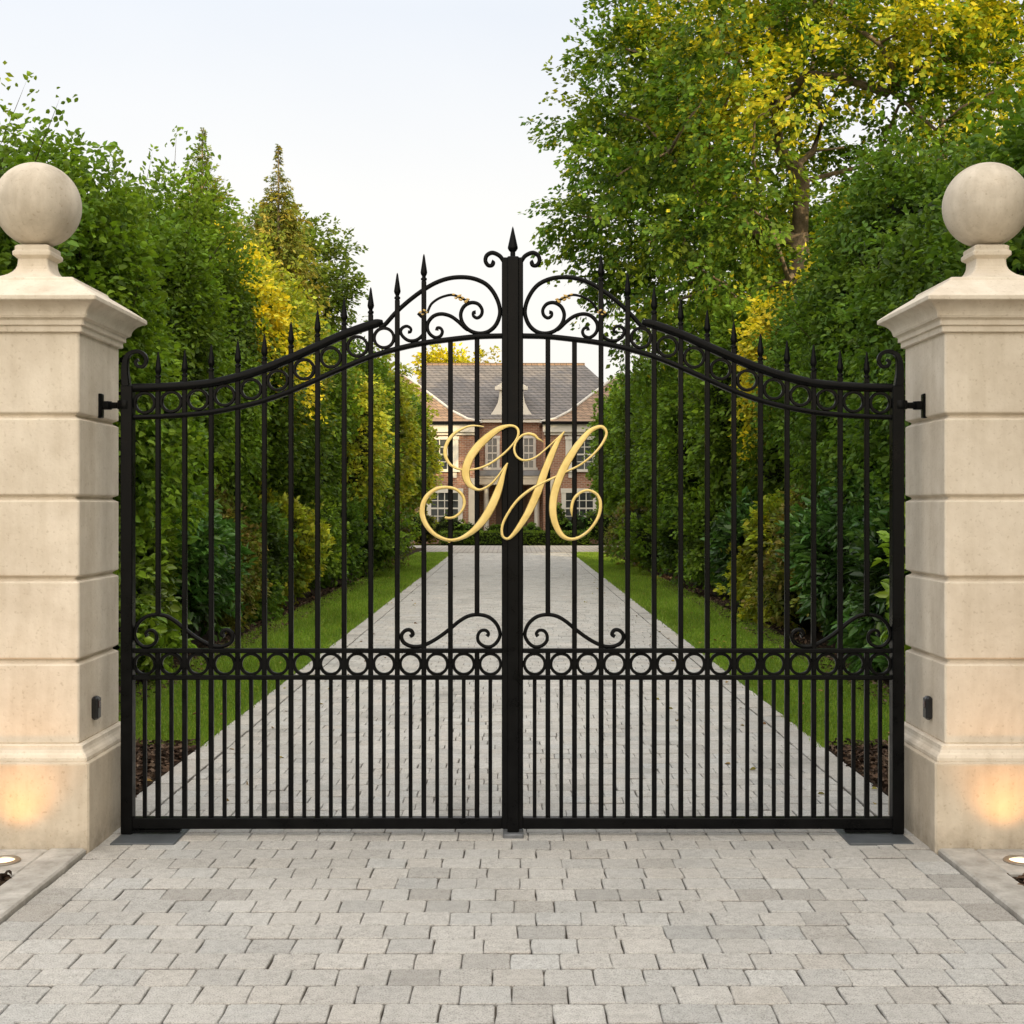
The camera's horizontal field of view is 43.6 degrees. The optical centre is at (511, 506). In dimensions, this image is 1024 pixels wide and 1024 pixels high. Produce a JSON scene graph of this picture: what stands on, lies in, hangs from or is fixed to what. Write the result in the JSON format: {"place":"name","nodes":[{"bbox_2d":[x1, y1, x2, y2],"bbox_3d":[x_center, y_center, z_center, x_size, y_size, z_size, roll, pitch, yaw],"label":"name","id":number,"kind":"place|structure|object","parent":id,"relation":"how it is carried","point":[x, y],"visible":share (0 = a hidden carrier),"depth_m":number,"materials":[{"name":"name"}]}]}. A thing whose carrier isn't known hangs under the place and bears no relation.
{"place":"outdoors","nodes":[
{"label":"outdoors","id":0,"kind":"place"},
{"bbox_2d":[0,849,47,876],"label":"pavement","id":1,"kind":"structure","parent":0,"point":[28,856],"depth_m":5.79,"materials":[{"name":"stone"}]},
{"bbox_2d":[0,855,20,865],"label":"ground light","id":2,"kind":"object","parent":1,"relation":"in","point":[6,860],"visible":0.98,"depth_m":5.71,"materials":[{"name":"metal"}]},
{"bbox_2d":[136,748,195,795],"bbox_3d":[-2.405,1.698,7.605,0.629,0.200,1.890,0,0,0],"label":"flower bed","id":3,"kind":"object","parent":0,"point":[149,783],"depth_m":7.72,"materials":[{"name":"soil"}]},
{"bbox_2d":[119,551,447,746],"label":"lawn","id":4,"kind":"structure","parent":0,"point":[256,700],"depth_m":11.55,"materials":[{"name":"green plant"}]},
{"bbox_2d":[119,548,420,796],"bbox_3d":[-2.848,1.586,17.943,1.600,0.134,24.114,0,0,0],"label":"bark mulch","id":5,"kind":"object","parent":4,"relation":"on","point":[151,762],"visible":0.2,"depth_m":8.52,"materials":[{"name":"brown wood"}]},
{"bbox_2d":[113,492,196,685],"bbox_3d":[-4.076,0.762,12.121,2.185,2.259,2.657,0,0,0],"label":"shrub","id":6,"kind":"object","parent":5,"relation":"on","point":[168,632],"visible":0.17,"depth_m":11.54,"materials":[{"name":"green plant"}]},
{"bbox_2d":[163,480,258,640],"bbox_3d":[-4.061,0.736,13.957,2.324,2.200,2.690,0,0,0],"label":"shrub","id":7,"kind":"object","parent":5,"relation":"on","point":[224,549],"visible":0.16,"depth_m":13.54,"materials":[{"name":"green plant"}]},
{"bbox_2d":[179,484,272,633],"bbox_3d":[-4.076,0.660,16.027,2.246,2.001,2.438,0,0,0],"label":"shrub","id":8,"kind":"object","parent":5,"relation":"on","point":[253,581],"visible":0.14,"depth_m":15.79,"materials":[{"name":"green plant"}]},
{"bbox_2d":[222,481,314,624],"bbox_3d":[-3.976,0.839,18.082,2.291,2.615,2.826,0,0,0],"label":"shrub","id":9,"kind":"object","parent":5,"relation":"on","point":[275,555],"visible":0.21,"depth_m":17.93,"materials":[{"name":"green plant"}]},
{"bbox_2d":[242,478,336,607],"bbox_3d":[-3.943,0.626,20.294,2.529,2.448,2.562,0,0,-27],"label":"shrub","id":10,"kind":"object","parent":5,"relation":"on","point":[304,544],"visible":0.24,"depth_m":19.96,"materials":[{"name":"green plant"}]},
{"bbox_2d":[294,493,352,594],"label":"shrub","id":11,"kind":"object","parent":5,"relation":"on","point":[333,560],"visible":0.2,"depth_m":22.46,"materials":[{"name":"green plant"}]},
{"bbox_2d":[309,484,367,587],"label":"shrub","id":12,"kind":"object","parent":5,"relation":"on","point":[354,519],"visible":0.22,"depth_m":25.26,"materials":[{"name":"green plant"}]},
{"bbox_2d":[340,490,420,578],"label":"shrub","id":13,"kind":"object","parent":5,"relation":"on","point":[384,539],"visible":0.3,"depth_m":28.53,"materials":[{"name":"green plant"}]},
{"bbox_2d":[357,503,416,569],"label":"shrub","id":14,"kind":"object","parent":5,"relation":"on","point":[403,529],"visible":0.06,"depth_m":33.01,"materials":[{"name":"green plant"}]},
{"bbox_2d":[407,545,611,552],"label":"forecourt","id":15,"kind":"structure","parent":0,"point":[498,548],"depth_m":49.35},
{"bbox_2d":[0,553,1023,1023],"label":"driveway","id":16,"kind":"structure","parent":0,"point":[758,921],"depth_m":5.26,"materials":[{"name":"stone"}]},
{"bbox_2d":[110,829,189,845],"bbox_3d":[-1.752,1.606,6.210,0.305,0.028,0.300,0,0,0],"label":"cover plate","id":17,"kind":"object","parent":16,"relation":"on","point":[134,838],"visible":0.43,"depth_m":6.15,"materials":[{"name":"metal"}]},
{"bbox_2d":[503,829,523,838],"bbox_3d":[0.006,1.599,6.237,0.100,0.041,0.125,0,0,0],"label":"gate stop","id":18,"kind":"object","parent":16,"relation":"on","point":[514,835],"visible":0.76,"depth_m":6.18,"materials":[{"name":"grey metal"}]},
{"bbox_2d":[140,568,904,803],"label":"fallen leaves","id":19,"kind":"object","parent":16,"relation":"on","point":[753,768],"visible":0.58,"depth_m":10.91,"materials":[{"name":"brown plant"}]},
{"bbox_2d":[834,829,913,845],"bbox_3d":[1.752,1.606,6.210,0.305,0.028,0.300,0,0,0],"label":"cover plate","id":20,"kind":"object","parent":16,"relation":"on","point":[864,839],"visible":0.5,"depth_m":6.15,"materials":[{"name":"metal"}]},
{"bbox_2d":[0,0,1023,382],"label":"sky","id":21,"kind":"structure","parent":0,"point":[399,121],"materials":[{"name":"white"}]},
{"bbox_2d":[80,564,945,1023],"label":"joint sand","id":22,"kind":"structure","parent":0,"point":[480,864],"depth_m":5.11,"materials":[{"name":"grey sand"}]},
{"bbox_2d":[571,551,904,747],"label":"lawn","id":23,"kind":"structure","parent":0,"point":[741,682],"depth_m":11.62,"materials":[{"name":"green plant"}]},
{"bbox_2d":[604,550,904,790],"bbox_3d":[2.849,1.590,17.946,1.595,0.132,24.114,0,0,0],"label":"bark mulch","id":24,"kind":"object","parent":23,"relation":"on","point":[873,761],"visible":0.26,"depth_m":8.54,"materials":[{"name":"brown wood"}]},
{"bbox_2d":[597,497,661,568],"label":"shrub","id":25,"kind":"object","parent":24,"relation":"on","point":[637,510],"visible":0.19,"depth_m":33.03,"materials":[{"name":"green plant"}]},
{"bbox_2d":[607,502,676,572],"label":"shrub","id":26,"kind":"object","parent":24,"relation":"on","point":[640,543],"visible":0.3,"depth_m":28.57,"materials":[{"name":"green plant"}]},
{"bbox_2d":[647,487,703,585],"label":"shrub","id":27,"kind":"object","parent":24,"relation":"on","point":[670,546],"visible":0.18,"depth_m":25.44,"materials":[{"name":"green plant"}]},
{"bbox_2d":[669,488,730,597],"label":"shrub","id":28,"kind":"object","parent":24,"relation":"on","point":[694,555],"visible":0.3,"depth_m":22.37,"materials":[{"name":"green plant"}]},
{"bbox_2d":[700,485,795,607],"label":"shrub","id":29,"kind":"object","parent":24,"relation":"on","point":[720,534],"visible":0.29,"depth_m":19.87,"materials":[{"name":"green plant"}]},
{"bbox_2d":[713,489,797,628],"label":"shrub","id":30,"kind":"object","parent":24,"relation":"on","point":[746,560],"visible":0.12,"depth_m":17.60,"materials":[{"name":"green plant"}]},
{"bbox_2d":[741,481,822,633],"bbox_3d":[3.983,0.742,15.775,2.124,2.589,2.876,0,0,0],"label":"shrub","id":31,"kind":"object","parent":24,"relation":"on","point":[773,579],"visible":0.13,"depth_m":15.73,"materials":[{"name":"green plant"}]},
{"bbox_2d":[771,463,888,654],"bbox_3d":[3.987,0.601,13.982,2.281,2.500,2.570,0,0,0],"label":"shrub","id":32,"kind":"object","parent":24,"relation":"on","point":[826,563],"visible":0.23,"depth_m":13.64,"materials":[{"name":"green plant"}]},
{"bbox_2d":[830,484,911,685],"bbox_3d":[4.041,0.811,11.834,2.124,2.312,2.374,0,0,0],"label":"shrub","id":33,"kind":"object","parent":24,"relation":"on","point":[859,628],"visible":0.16,"depth_m":11.91,"materials":[{"name":"green plant"}]},
{"bbox_2d":[871,502,910,665],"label":"shrub","id":34,"kind":"object","parent":24,"relation":"on","point":[884,536],"visible":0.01,"depth_m":10.47,"materials":[{"name":"green plant"}]},
{"bbox_2d":[829,748,887,795],"bbox_3d":[2.405,1.698,7.605,0.629,0.200,1.890,0,0,0],"label":"flower bed","id":35,"kind":"object","parent":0,"point":[871,781],"visible":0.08,"depth_m":7.82,"materials":[{"name":"soil"}]},
{"bbox_2d":[976,849,1023,876],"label":"pavement","id":36,"kind":"structure","parent":0,"point":[995,856],"depth_m":5.77,"materials":[{"name":"stone"}]},
{"bbox_2d":[1003,855,1023,865],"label":"ground light","id":37,"kind":"object","parent":36,"relation":"in","point":[1017,860],"visible":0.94,"depth_m":5.71,"materials":[{"name":"metal"}]},
{"bbox_3d":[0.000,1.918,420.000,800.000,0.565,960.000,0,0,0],"label":"ground","id":38,"kind":"structure","parent":0,"visible":0},
{"bbox_2d":[0,61,18,118],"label":"broadleaf tree","id":39,"kind":"object","parent":38,"relation":"on","point":[9,74],"visible":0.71,"depth_m":14.90,"materials":[{"name":"green plant"}]},
{"bbox_2d":[0,848,85,924],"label":"kerb","id":40,"kind":"structure","parent":38,"relation":"on","point":[24,886],"depth_m":5.44,"materials":[{"name":"stone"}]},
{"bbox_2d":[0,128,96,276],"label":"hedge tree","id":41,"kind":"object","parent":38,"relation":"on","point":[7,247],"visible":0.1,"depth_m":9.03,"materials":[{"name":"green plant"}]},
{"bbox_2d":[0,162,146,853],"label":"gate pillar","id":42,"kind":"structure","parent":38,"relation":"on","point":[62,340],"depth_m":5.98,"materials":[{"name":"stone"}]},
{"bbox_2d":[91,696,100,719],"bbox_3d":[-2.009,0.970,6.185,0.038,0.112,0.060,0,0,0],"label":"gate sensor","id":43,"kind":"object","parent":42,"relation":"attached to","point":[95,707],"visible":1,"depth_m":6.16,"materials":[{"name":"black plastic"}]},
{"bbox_2d":[98,227,519,833],"bbox_3d":[-0.996,0.111,6.235,2.070,2.962,0.111,0,0,1],"label":"gate leaf","id":44,"kind":"object","parent":42,"relation":"attached to","point":[506,489],"visible":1,"depth_m":6.24,"materials":[{"name":"black metal"}]},
{"bbox_2d":[0,71,221,563],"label":"hedge tree","id":45,"kind":"object","parent":38,"relation":"on","point":[109,261],"visible":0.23,"depth_m":11.21,"materials":[{"name":"green plant"}]},
{"bbox_2d":[79,151,252,497],"bbox_3d":[-4.782,-1.234,14.455,3.470,5.775,4.078,0,0,0],"label":"hedge tree","id":46,"kind":"object","parent":38,"relation":"on","point":[179,288],"visible":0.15,"depth_m":14.21,"materials":[{"name":"green plant"}]},
{"bbox_2d":[104,125,283,509],"bbox_3d":[-4.703,-1.660,17.023,3.421,6.634,3.909,0,0,0],"label":"hedge tree","id":47,"kind":"object","parent":38,"relation":"on","point":[201,205],"visible":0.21,"depth_m":16.71,"materials":[{"name":"green plant"}]},
{"bbox_2d":[173,127,277,284],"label":"conifer","id":48,"kind":"object","parent":38,"relation":"on","point":[199,158],"visible":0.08,"depth_m":24.94,"materials":[{"name":"green plant"}]},
{"bbox_2d":[215,223,330,500],"bbox_3d":[-4.661,-1.405,20.044,3.504,6.133,3.702,0,0,0],"label":"hedge tree","id":49,"kind":"object","parent":38,"relation":"on","point":[278,344],"visible":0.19,"depth_m":19.79,"materials":[{"name":"yellow plant"}]},
{"bbox_2d":[241,144,331,325],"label":"conifer","id":50,"kind":"object","parent":38,"relation":"on","point":[288,241],"visible":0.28,"depth_m":29.45,"materials":[{"name":"green plant"}]},
{"bbox_2d":[238,232,350,509],"bbox_3d":[-4.521,-1.627,22.725,3.410,6.561,3.491,0,0,20],"label":"hedge tree","id":51,"kind":"object","parent":38,"relation":"on","point":[307,328],"visible":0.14,"depth_m":22.41,"materials":[{"name":"green plant"}]},
{"bbox_2d":[229,197,370,353],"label":"broadleaf tree","id":52,"kind":"object","parent":38,"relation":"on","point":[337,284],"visible":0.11,"depth_m":33.64,"materials":[{"name":"green plant"}]},
{"bbox_2d":[296,311,367,515],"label":"hedge tree","id":53,"kind":"object","parent":38,"relation":"on","point":[337,435],"visible":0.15,"depth_m":25.30,"materials":[{"name":"green plant"}]},
{"bbox_2d":[328,312,394,501],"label":"hedge tree","id":54,"kind":"object","parent":38,"relation":"on","point":[376,363],"visible":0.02,"depth_m":31.18,"materials":[{"name":"green plant"}]},
{"bbox_2d":[334,368,400,526],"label":"hedge tree","id":55,"kind":"object","parent":38,"relation":"on","point":[358,465],"visible":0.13,"depth_m":28.12,"materials":[{"name":"green plant"}]},
{"bbox_2d":[353,342,419,509],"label":"hedge tree","id":56,"kind":"object","parent":38,"relation":"on","point":[404,421],"visible":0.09,"depth_m":37.42,"materials":[{"name":"green plant"}]},
{"bbox_2d":[365,352,408,506],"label":"hedge tree","id":57,"kind":"object","parent":38,"relation":"on","point":[391,412],"visible":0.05,"depth_m":33.60,"materials":[{"name":"green plant"}]},
{"bbox_2d":[374,349,429,508],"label":"hedge tree","id":58,"kind":"object","parent":38,"relation":"on","point":[412,484],"visible":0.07,"depth_m":39.43,"materials":[{"name":"green plant"}]},
{"bbox_2d":[393,387,435,518],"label":"hedge tree","id":59,"kind":"object","parent":38,"relation":"on","point":[413,398],"visible":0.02,"depth_m":42.72,"materials":[{"name":"green plant"}]},
{"bbox_2d":[393,375,439,520],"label":"hedge tree","id":60,"kind":"object","parent":38,"relation":"on","point":[428,435],"visible":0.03,"depth_m":46.01,"materials":[{"name":"green plant"}]},
{"bbox_2d":[402,509,438,544],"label":"shrub","id":61,"kind":"object","parent":38,"relation":"on","point":[432,524],"visible":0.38,"depth_m":54.90,"materials":[{"name":"green plant"}]},
{"bbox_2d":[400,391,443,515],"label":"hedge tree","id":62,"kind":"object","parent":38,"relation":"on","point":[437,465],"visible":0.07,"depth_m":48.05,"materials":[{"name":"green plant"}]},
{"bbox_2d":[427,509,466,543],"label":"shrub","id":63,"kind":"object","parent":38,"relation":"on","point":[442,525],"visible":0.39,"depth_m":55.14,"materials":[{"name":"green plant"}]},
{"bbox_2d":[406,342,501,381],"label":"broadleaf tree","id":64,"kind":"object","parent":38,"relation":"on","point":[433,357],"visible":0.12,"depth_m":83.55,"materials":[{"name":"yellow plant"}]},
{"bbox_2d":[461,521,483,532],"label":"shrub","id":65,"kind":"object","parent":38,"relation":"on","point":[466,527],"visible":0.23,"depth_m":55.15,"materials":[{"name":"green plant"}]},
{"bbox_2d":[484,523,500,532],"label":"shrub","id":66,"kind":"object","parent":38,"relation":"on","point":[496,527],"visible":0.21,"depth_m":55.39,"materials":[{"name":"green plant"}]},
{"bbox_2d":[400,363,623,543],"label":"mansion","id":67,"kind":"structure","parent":38,"relation":"on","point":[491,397],"depth_m":59.93,"materials":[{"name":"red brick"}]},
{"bbox_2d":[427,488,462,523],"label":"window","id":68,"kind":"structure","parent":67,"relation":"in","point":[440,507],"depth_m":56.97,"materials":[{"name":"white paint"}]},
{"bbox_2d":[433,436,459,471],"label":"window","id":69,"kind":"structure","parent":67,"relation":"in","point":[441,440],"depth_m":56.92,"materials":[{"name":"white paint"}]},
{"bbox_2d":[483,436,500,469],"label":"window","id":70,"kind":"structure","parent":67,"relation":"in","point":[492,448],"depth_m":59.95,"materials":[{"name":"white paint"}]},
{"bbox_2d":[496,488,526,528],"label":"front door","id":71,"kind":"structure","parent":67,"relation":"in","point":[499,506],"depth_m":59.92,"materials":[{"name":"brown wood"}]},
{"bbox_2d":[523,436,537,469],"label":"window","id":72,"kind":"structure","parent":67,"relation":"in","point":[529,442],"depth_m":59.95,"materials":[{"name":"white paint"}]},
{"bbox_2d":[561,488,596,519],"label":"window","id":73,"kind":"structure","parent":67,"relation":"in","point":[585,503],"depth_m":56.97,"materials":[{"name":"white paint"}]},
{"bbox_2d":[565,436,594,471],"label":"window","id":74,"kind":"structure","parent":67,"relation":"in","point":[583,468],"depth_m":56.97,"materials":[{"name":"white paint"}]},
{"bbox_2d":[438,530,591,544],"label":"box hedge","id":75,"kind":"object","parent":38,"relation":"on","point":[491,537],"visible":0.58,"depth_m":53.31,"materials":[{"name":"green plant"}]},
{"bbox_2d":[523,521,542,531],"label":"shrub","id":76,"kind":"object","parent":38,"relation":"on","point":[530,526],"visible":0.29,"depth_m":55.44,"materials":[{"name":"green plant"}]},
{"bbox_2d":[550,502,569,532],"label":"shrub","id":77,"kind":"object","parent":38,"relation":"on","point":[563,521],"visible":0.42,"depth_m":55.19,"materials":[{"name":"green plant"}]},
{"bbox_2d":[566,511,594,543],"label":"shrub","id":78,"kind":"object","parent":38,"relation":"on","point":[582,524],"visible":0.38,"depth_m":55.21,"materials":[{"name":"green plant"}]},
{"bbox_2d":[581,399,621,510],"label":"hedge tree","id":79,"kind":"object","parent":38,"relation":"on","point":[590,467],"visible":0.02,"depth_m":48.23,"materials":[{"name":"green plant"}]},
{"bbox_2d":[586,510,617,544],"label":"shrub","id":80,"kind":"object","parent":38,"relation":"on","point":[591,519],"visible":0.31,"depth_m":54.78,"materials":[{"name":"green plant"}]},
{"bbox_2d":[589,376,620,521],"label":"hedge tree","id":81,"kind":"object","parent":38,"relation":"on","point":[595,477],"depth_m":45.57,"materials":[{"name":"green plant"}]},
{"bbox_2d":[595,379,624,519],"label":"hedge tree","id":82,"kind":"object","parent":38,"relation":"on","point":[609,448],"visible":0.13,"depth_m":42.56,"materials":[{"name":"green plant"}]},
{"bbox_2d":[604,364,649,500],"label":"hedge tree","id":83,"kind":"object","parent":38,"relation":"on","point":[609,459],"visible":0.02,"depth_m":39.73,"materials":[{"name":"green plant"}]},
{"bbox_2d":[609,343,669,514],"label":"hedge tree","id":84,"kind":"object","parent":38,"relation":"on","point":[619,405],"visible":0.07,"depth_m":37.05,"materials":[{"name":"green plant"}]},
{"bbox_2d":[630,351,672,508],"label":"hedge tree","id":85,"kind":"object","parent":38,"relation":"on","point":[636,428],"visible":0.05,"depth_m":31.48,"materials":[{"name":"green plant"}]},
{"bbox_2d":[620,347,685,507],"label":"hedge tree","id":86,"kind":"object","parent":38,"relation":"on","point":[637,490],"visible":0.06,"depth_m":34.07,"materials":[{"name":"green plant"}]},
{"bbox_2d":[636,337,701,505],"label":"hedge tree","id":87,"kind":"object","parent":38,"relation":"on","point":[649,467],"visible":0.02,"depth_m":28.43,"materials":[{"name":"green plant"}]},
{"bbox_2d":[635,295,775,514],"bbox_3d":[4.420,-1.262,25.723,3.636,5.829,3.650,0,0,13],"label":"hedge tree","id":88,"kind":"object","parent":38,"relation":"on","point":[668,411],"visible":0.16,"depth_m":25.37,"materials":[{"name":"green plant"}]},
{"bbox_2d":[671,278,776,509],"bbox_3d":[4.736,-1.188,22.981,3.800,5.681,4.065,0,0,0],"label":"hedge tree","id":89,"kind":"object","parent":38,"relation":"on","point":[720,429],"visible":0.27,"depth_m":22.29,"materials":[{"name":"green plant"}]},
{"bbox_2d":[517,0,1023,403],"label":"broadleaf tree","id":90,"kind":"object","parent":38,"relation":"on","point":[683,116],"visible":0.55,"depth_m":24.70,"materials":[{"name":"green plant"}]},
{"bbox_2d":[724,239,836,510],"bbox_3d":[5.091,-1.405,20.098,3.388,6.133,3.758,0,0,0],"label":"hedge tree","id":91,"kind":"object","parent":38,"relation":"on","point":[773,465],"visible":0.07,"depth_m":20.13,"materials":[{"name":"green plant"}]},
{"bbox_2d":[695,170,869,330],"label":"broadleaf tree","id":92,"kind":"object","parent":38,"relation":"on","point":[812,214],"depth_m":46.29,"materials":[{"name":"green plant"}]},
{"bbox_2d":[742,269,833,480],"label":"hedge tree","id":93,"kind":"object","parent":38,"relation":"on","point":[775,352],"depth_m":17.55,"materials":[{"name":"green plant"}]},
{"bbox_2d":[768,101,1016,512],"bbox_3d":[4.824,-1.351,14.272,3.717,6.008,3.990,0,0,0],"label":"hedge tree","id":94,"kind":"object","parent":38,"relation":"on","point":[915,187],"visible":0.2,"depth_m":13.88,"materials":[{"name":"green plant"}]},
{"bbox_2d":[819,113,1022,539],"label":"hedge tree","id":95,"kind":"object","parent":38,"relation":"on","point":[906,285],"visible":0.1,"depth_m":11.93,"materials":[{"name":"green plant"}]},
{"bbox_2d":[877,162,1023,854],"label":"gate pillar","id":96,"kind":"structure","parent":38,"relation":"on","point":[961,340],"depth_m":5.98,"materials":[{"name":"stone"}]},
{"bbox_2d":[500,251,926,833],"bbox_3d":[0.989,0.171,6.235,2.092,2.843,0.112,0,0,-1],"label":"gate leaf","id":97,"kind":"object","parent":96,"relation":"attached to","point":[893,821],"visible":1,"depth_m":6.24,"materials":[{"name":"black metal"}]},
{"bbox_2d":[923,696,932,719],"bbox_3d":[2.009,0.970,6.185,0.038,0.112,0.060,0,0,0],"label":"gate sensor","id":98,"kind":"object","parent":96,"relation":"attached to","point":[927,707],"visible":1,"depth_m":6.16,"materials":[{"name":"black plastic"}]},
{"bbox_2d":[882,76,1023,289],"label":"hedge tree","id":99,"kind":"object","parent":38,"relation":"on","point":[1014,148],"visible":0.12,"depth_m":8.85,"materials":[{"name":"green plant"}]},
{"bbox_2d":[938,848,1023,924],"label":"kerb","id":100,"kind":"structure","parent":38,"relation":"on","point":[997,885],"depth_m":5.44,"materials":[{"name":"stone"}]},
{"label":"flower bed","id":101,"kind":"structure","parent":38,"relation":"on","visible":0},
{"bbox_2d":[0,870,11,882],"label":"bark mulch","id":102,"kind":"object","parent":101,"relation":"on","point":[5,876],"visible":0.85,"depth_m":5.47,"materials":[{"name":"brown wood"}]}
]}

